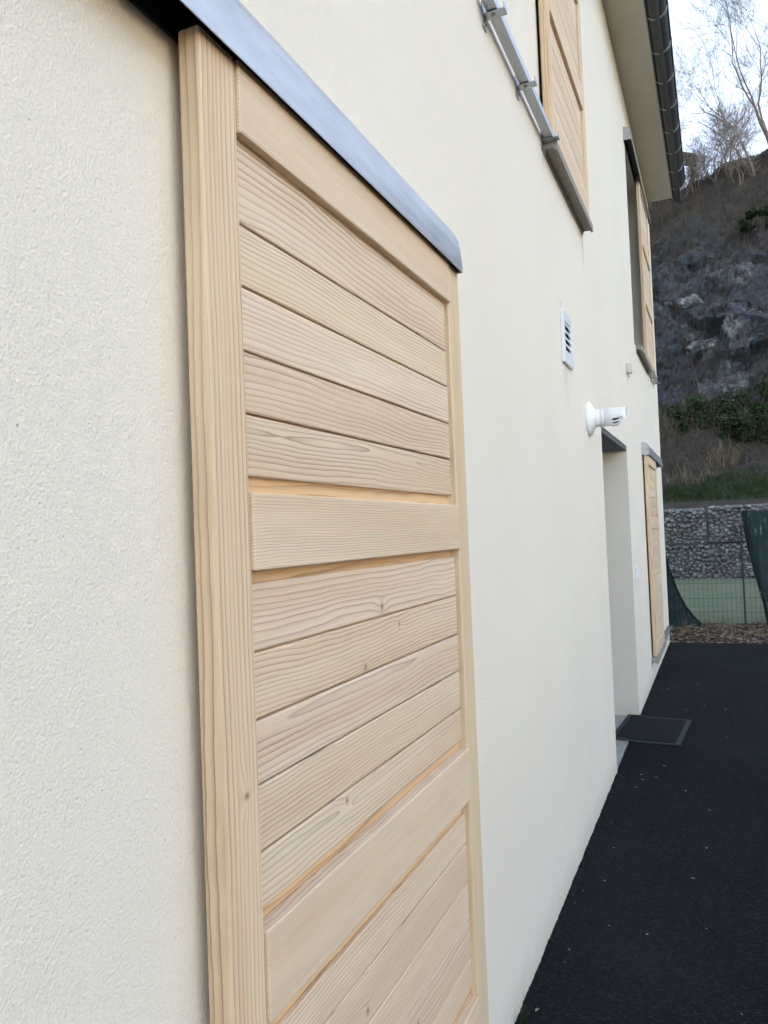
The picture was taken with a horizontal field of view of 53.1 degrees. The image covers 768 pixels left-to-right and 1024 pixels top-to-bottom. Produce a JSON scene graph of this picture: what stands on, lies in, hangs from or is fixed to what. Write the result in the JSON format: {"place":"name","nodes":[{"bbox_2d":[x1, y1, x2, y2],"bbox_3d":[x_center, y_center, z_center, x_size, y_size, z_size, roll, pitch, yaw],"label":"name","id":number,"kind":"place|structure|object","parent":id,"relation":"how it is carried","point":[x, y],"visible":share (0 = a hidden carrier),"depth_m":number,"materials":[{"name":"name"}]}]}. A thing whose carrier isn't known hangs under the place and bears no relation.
{"place":"outdoors","nodes":[
{"label":"outdoors","id":0,"kind":"place"},
{"bbox_2d":[514,642,767,1023],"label":"driveway","id":1,"kind":"structure","parent":0,"point":[679,963],"depth_m":3.32,"materials":[{"name":"black asphalt"}]},
{"bbox_2d":[519,996,532,1023],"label":"grass tuft","id":2,"kind":"object","parent":1,"relation":"on","point":[523,1019],"visible":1,"depth_m":2.36,"materials":[{"name":"green plant"}]},
{"bbox_2d":[535,656,766,1014],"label":"grit","id":3,"kind":"object","parent":1,"relation":"on","point":[536,1009],"visible":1,"depth_m":3.30,"materials":[{"name":"grey gravel"}]},
{"bbox_2d":[615,714,691,745],"bbox_3d":[1.984,1.602,5.684,0.470,0.022,0.740,-3,-2,27],"label":"doormat","id":4,"kind":"object","parent":1,"relation":"on","point":[649,730],"visible":0.95,"depth_m":5.63,"materials":[{"name":"black rubber"}]},
{"bbox_2d":[649,148,767,577],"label":"hillside","id":5,"kind":"structure","parent":0,"point":[731,332],"depth_m":29.57,"materials":[{"name":"grey stone"}]},
{"bbox_2d":[664,294,704,310],"bbox_3d":[12.070,-8.114,30.498,1.579,0.960,1.248,-4,-2,44],"label":"boulder","id":6,"kind":"object","parent":5,"relation":"on","point":[687,302],"visible":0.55,"depth_m":30.10,"materials":[{"name":"grey stone"}]},
{"bbox_2d":[683,145,709,194],"bbox_3d":[14.131,-15.909,35.883,2.324,2.830,1.845,-2,-2,-6],"label":"bare tree","id":7,"kind":"object","parent":5,"relation":"on","point":[691,162],"visible":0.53,"depth_m":35.84,"materials":[{"name":"brown plant"}]},
{"bbox_2d":[680,150,717,195],"bbox_3d":[14.711,-15.816,36.492,2.088,2.514,2.374,-3,-2,9],"label":"bare tree","id":8,"kind":"object","parent":5,"relation":"on","point":[689,182],"visible":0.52,"depth_m":36.26,"materials":[{"name":"brown plant"}]},
{"bbox_2d":[685,337,717,353],"bbox_3d":[12.161,-6.107,29.204,1.319,0.997,0.941,-3,-2,36],"label":"boulder","id":9,"kind":"object","parent":5,"relation":"on","point":[691,345],"visible":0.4,"depth_m":29.13,"materials":[{"name":"grey stone"}]},
{"bbox_2d":[665,393,741,434],"bbox_3d":[11.270,-3.439,27.059,2.482,1.502,1.096,-3,-2,10],"label":"evergreen bush","id":10,"kind":"object","parent":5,"relation":"on","point":[675,411],"visible":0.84,"depth_m":26.88,"materials":[{"name":"green plant"}]},
{"bbox_2d":[658,380,760,486],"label":"dry grass","id":11,"kind":"structure","parent":5,"relation":"on","point":[717,456],"depth_m":25.51,"materials":[{"name":"plant"}]},
{"bbox_2d":[684,130,736,181],"bbox_3d":[15.052,-16.029,35.523,2.267,3.076,2.586,-2,-2,-21],"label":"bare tree","id":12,"kind":"object","parent":5,"relation":"on","point":[711,156],"visible":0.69,"depth_m":35.44,"materials":[{"name":"brown plant"}]},
{"bbox_2d":[662,463,767,502],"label":"bank grass","id":13,"kind":"structure","parent":5,"relation":"on","point":[676,491],"depth_m":23.68,"materials":[{"name":"green plant"}]},
{"bbox_2d":[669,0,767,176],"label":"bare tree","id":14,"kind":"object","parent":5,"relation":"on","point":[712,110],"visible":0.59,"depth_m":35.07,"materials":[{"name":"brown plant"}]},
{"bbox_2d":[671,0,767,143],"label":"bare tree","id":15,"kind":"object","parent":5,"relation":"on","point":[760,116],"visible":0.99,"depth_m":33.94,"materials":[{"name":"brown plant"}]},
{"bbox_2d":[682,78,767,176],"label":"bare tree","id":16,"kind":"object","parent":5,"relation":"on","point":[736,119],"visible":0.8,"depth_m":34.53,"materials":[{"name":"brown plant"}]},
{"bbox_2d":[696,409,756,442],"bbox_3d":[11.716,-2.842,26.354,2.063,1.229,1.258,-3,-2,23],"label":"evergreen bush","id":17,"kind":"object","parent":5,"relation":"on","point":[744,423],"visible":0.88,"depth_m":26.01,"materials":[{"name":"green plant"}]},
{"bbox_2d":[697,116,765,184],"bbox_3d":[15.389,-15.328,33.320,3.701,2.942,2.955,-2,-2,-12],"label":"bare tree","id":18,"kind":"object","parent":5,"relation":"on","point":[737,152],"visible":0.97,"depth_m":33.20,"materials":[{"name":"brown plant"}]},
{"bbox_2d":[701,97,767,174],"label":"bare tree","id":19,"kind":"object","parent":5,"relation":"on","point":[755,126],"visible":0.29,"depth_m":35.95,"materials":[{"name":"brown plant"}]},
{"bbox_2d":[702,378,767,419],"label":"evergreen bush","id":20,"kind":"object","parent":5,"relation":"on","point":[762,406],"visible":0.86,"depth_m":26.55,"materials":[{"name":"green plant"}]},
{"bbox_2d":[730,361,744,372],"bbox_3d":[12.867,-5.219,28.561,0.975,0.744,0.813,-4,-2,41],"label":"boulder","id":21,"kind":"object","parent":5,"relation":"on","point":[734,366],"visible":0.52,"depth_m":28.16,"materials":[{"name":"grey stone"}]},
{"bbox_2d":[737,204,767,232],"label":"evergreen bush","id":22,"kind":"object","parent":5,"relation":"on","point":[745,225],"visible":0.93,"depth_m":31.14,"materials":[{"name":"green plant"}]},
{"bbox_2d":[742,310,767,347],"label":"boulder","id":23,"kind":"object","parent":5,"relation":"on","point":[760,321],"visible":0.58,"depth_m":27.93,"materials":[{"name":"grey stone"}]},
{"bbox_2d":[744,18,767,81],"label":"bare tree","id":24,"kind":"object","parent":5,"relation":"on","point":[756,46],"visible":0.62,"depth_m":37.07,"materials":[{"name":"brown plant"}]},
{"bbox_2d":[749,411,767,443],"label":"evergreen bush","id":25,"kind":"object","parent":5,"relation":"on","point":[762,435],"visible":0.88,"depth_m":26.00,"materials":[{"name":"green plant"}]},
{"bbox_2d":[668,0,767,189],"label":"sky","id":26,"kind":"structure","parent":0,"point":[692,15],"materials":[{"name":"white"}]},
{"bbox_2d":[669,615,767,643],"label":"verge","id":27,"kind":"structure","parent":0,"point":[700,638],"depth_m":10.45,"materials":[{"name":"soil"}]},
{"bbox_2d":[667,526,766,626],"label":"wire fence","id":28,"kind":"object","parent":27,"relation":"on","point":[743,576],"visible":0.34,"depth_m":11.22,"materials":[{"name":"green metal"}]},
{"bbox_2d":[666,559,701,626],"bbox_3d":[3.449,1.040,11.742,2.566,1.436,0.082,-3,-2,20],"label":"privacy screen","id":29,"kind":"object","parent":28,"relation":"attached to","point":[678,610],"visible":0.08,"depth_m":11.41,"materials":[{"name":"green fabric"}]},
{"bbox_2d":[741,509,767,625],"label":"privacy screen","id":30,"kind":"object","parent":28,"relation":"attached to","point":[755,525],"visible":1,"depth_m":11.04,"materials":[{"name":"green fabric"}]},
{"bbox_2d":[669,622,767,643],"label":"fallen leaves","id":31,"kind":"object","parent":27,"relation":"on","point":[723,633],"visible":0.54,"depth_m":10.50,"materials":[{"name":"brown plant"}]},
{"bbox_2d":[674,578,765,622],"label":"lawn","id":32,"kind":"structure","parent":0,"point":[753,606],"depth_m":15.31,"materials":[{"name":"green plant"}]},
{"bbox_2d":[665,542,741,578],"bbox_3d":[8.838,1.387,21.407,2.042,1.078,1.023,-3,-2,23],"label":"gabion basket","id":33,"kind":"object","parent":32,"relation":"on","point":[681,563],"visible":0.77,"depth_m":21.02,"materials":[{"name":"stone"}]},
{"bbox_2d":[663,507,707,544],"bbox_3d":[8.042,0.423,21.765,2.052,1.041,1.023,-3,-2,23],"label":"gabion basket","id":34,"kind":"object","parent":33,"relation":"on","point":[690,522],"visible":0.6,"depth_m":21.23,"materials":[{"name":"stone"}]},
{"bbox_2d":[742,542,755,578],"bbox_3d":[10.688,1.291,20.602,2.042,1.078,1.023,-3,-2,23],"label":"gabion basket","id":35,"kind":"object","parent":32,"relation":"on","point":[748,568],"visible":0.25,"depth_m":20.59,"materials":[{"name":"stone"}]},
{"bbox_2d":[707,503,767,542],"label":"gabion basket","id":36,"kind":"object","parent":35,"relation":"on","point":[720,519],"visible":0.66,"depth_m":20.81,"materials":[{"name":"stone"}]},
{"label":"ground","id":37,"kind":"structure","parent":0,"visible":0},
{"bbox_2d":[0,0,685,1023],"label":"house","id":38,"kind":"structure","parent":37,"relation":"on","point":[102,890],"depth_m":1.02,"materials":[{"name":"paint"}]},
{"bbox_2d":[129,0,462,273],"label":"track cover","id":39,"kind":"object","parent":38,"relation":"attached to","point":[235,29],"visible":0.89,"depth_m":1.24,"materials":[{"name":"metal"}]},
{"bbox_2d":[178,25,488,1023],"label":"sliding shutter","id":40,"kind":"object","parent":38,"relation":"attached to","point":[342,837],"visible":1,"depth_m":1.27,"materials":[{"name":"brown wood"}]},
{"bbox_2d":[481,0,559,152],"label":"guide track","id":41,"kind":"structure","parent":38,"relation":"attached to","point":[493,12],"depth_m":2.89,"materials":[{"name":"metal"}]},
{"bbox_2d":[538,0,589,216],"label":"sliding shutter","id":42,"kind":"object","parent":38,"relation":"on","point":[561,64],"visible":0.81,"depth_m":3.91,"materials":[{"name":"brown wood"}]},
{"bbox_2d":[560,308,573,369],"bbox_3d":[0.899,-0.844,3.773,0.015,0.255,0.238,-3,-2,23],"label":"vent grille","id":43,"kind":"object","parent":38,"relation":"attached to","point":[566,340],"visible":1,"depth_m":3.75,"materials":[{"name":"white plastic"}]},
{"bbox_2d":[586,401,626,435],"bbox_3d":[1.254,-0.531,4.314,0.205,0.198,0.198,-3,-2,23],"label":"boiler flue","id":44,"kind":"object","parent":38,"relation":"attached to","point":[607,417],"visible":1,"depth_m":4.28,"materials":[{"name":"white plastic"}]},
{"bbox_2d":[626,362,631,380],"bbox_3d":[2.051,-1.170,6.426,0.041,0.146,0.075,-3,-2,23],"label":"sensor box","id":45,"kind":"object","parent":38,"relation":"attached to","point":[628,368],"visible":1,"depth_m":6.40,"materials":[{"name":"beige plastic"}]},
{"bbox_2d":[623,127,650,223],"bbox_3d":[2.703,-3.516,8.168,0.070,0.128,2.227,-3,-2,23],"label":"track cover","id":46,"kind":"object","parent":38,"relation":"attached to","point":[627,139],"visible":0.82,"depth_m":7.61,"materials":[{"name":"metal"}]},
{"bbox_2d":[635,567,639,579],"bbox_3d":[2.098,0.507,6.356,0.025,0.105,0.100,-3,-2,23],"label":"doorbell","id":47,"kind":"object","parent":38,"relation":"attached to","point":[637,573],"visible":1,"depth_m":6.31,"materials":[{"name":"white plastic"}]},
{"bbox_2d":[635,174,655,374],"bbox_3d":[2.910,-2.566,8.533,0.040,1.946,1.095,-3,-2,23],"label":"sliding shutter","id":48,"kind":"object","parent":38,"relation":"attached to","point":[645,278],"visible":0.96,"depth_m":8.34,"materials":[{"name":"brown wood"}]},
{"bbox_2d":[641,442,662,467],"bbox_3d":[2.881,-0.602,8.231,0.070,0.128,1.907,-3,-2,23],"label":"track cover","id":49,"kind":"object","parent":38,"relation":"attached to","point":[646,448],"visible":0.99,"depth_m":7.58,"materials":[{"name":"metal"}]},
{"bbox_2d":[648,368,659,386],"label":"guide track","id":50,"kind":"structure","parent":38,"relation":"attached to","point":[654,377],"depth_m":8.90,"materials":[{"name":"metal"}]},
{"bbox_2d":[644,454,664,656],"bbox_3d":[2.768,0.411,7.852,0.040,1.946,1.095,-3,-2,23],"label":"sliding shutter","id":51,"kind":"object","parent":38,"relation":"attached to","point":[656,594],"visible":0.98,"depth_m":7.68,"materials":[{"name":"brown wood"}]},
{"bbox_2d":[664,625,673,640],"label":"guide track","id":52,"kind":"structure","parent":38,"relation":"attached to","point":[667,632],"depth_m":9.03,"materials":[{"name":"metal"}]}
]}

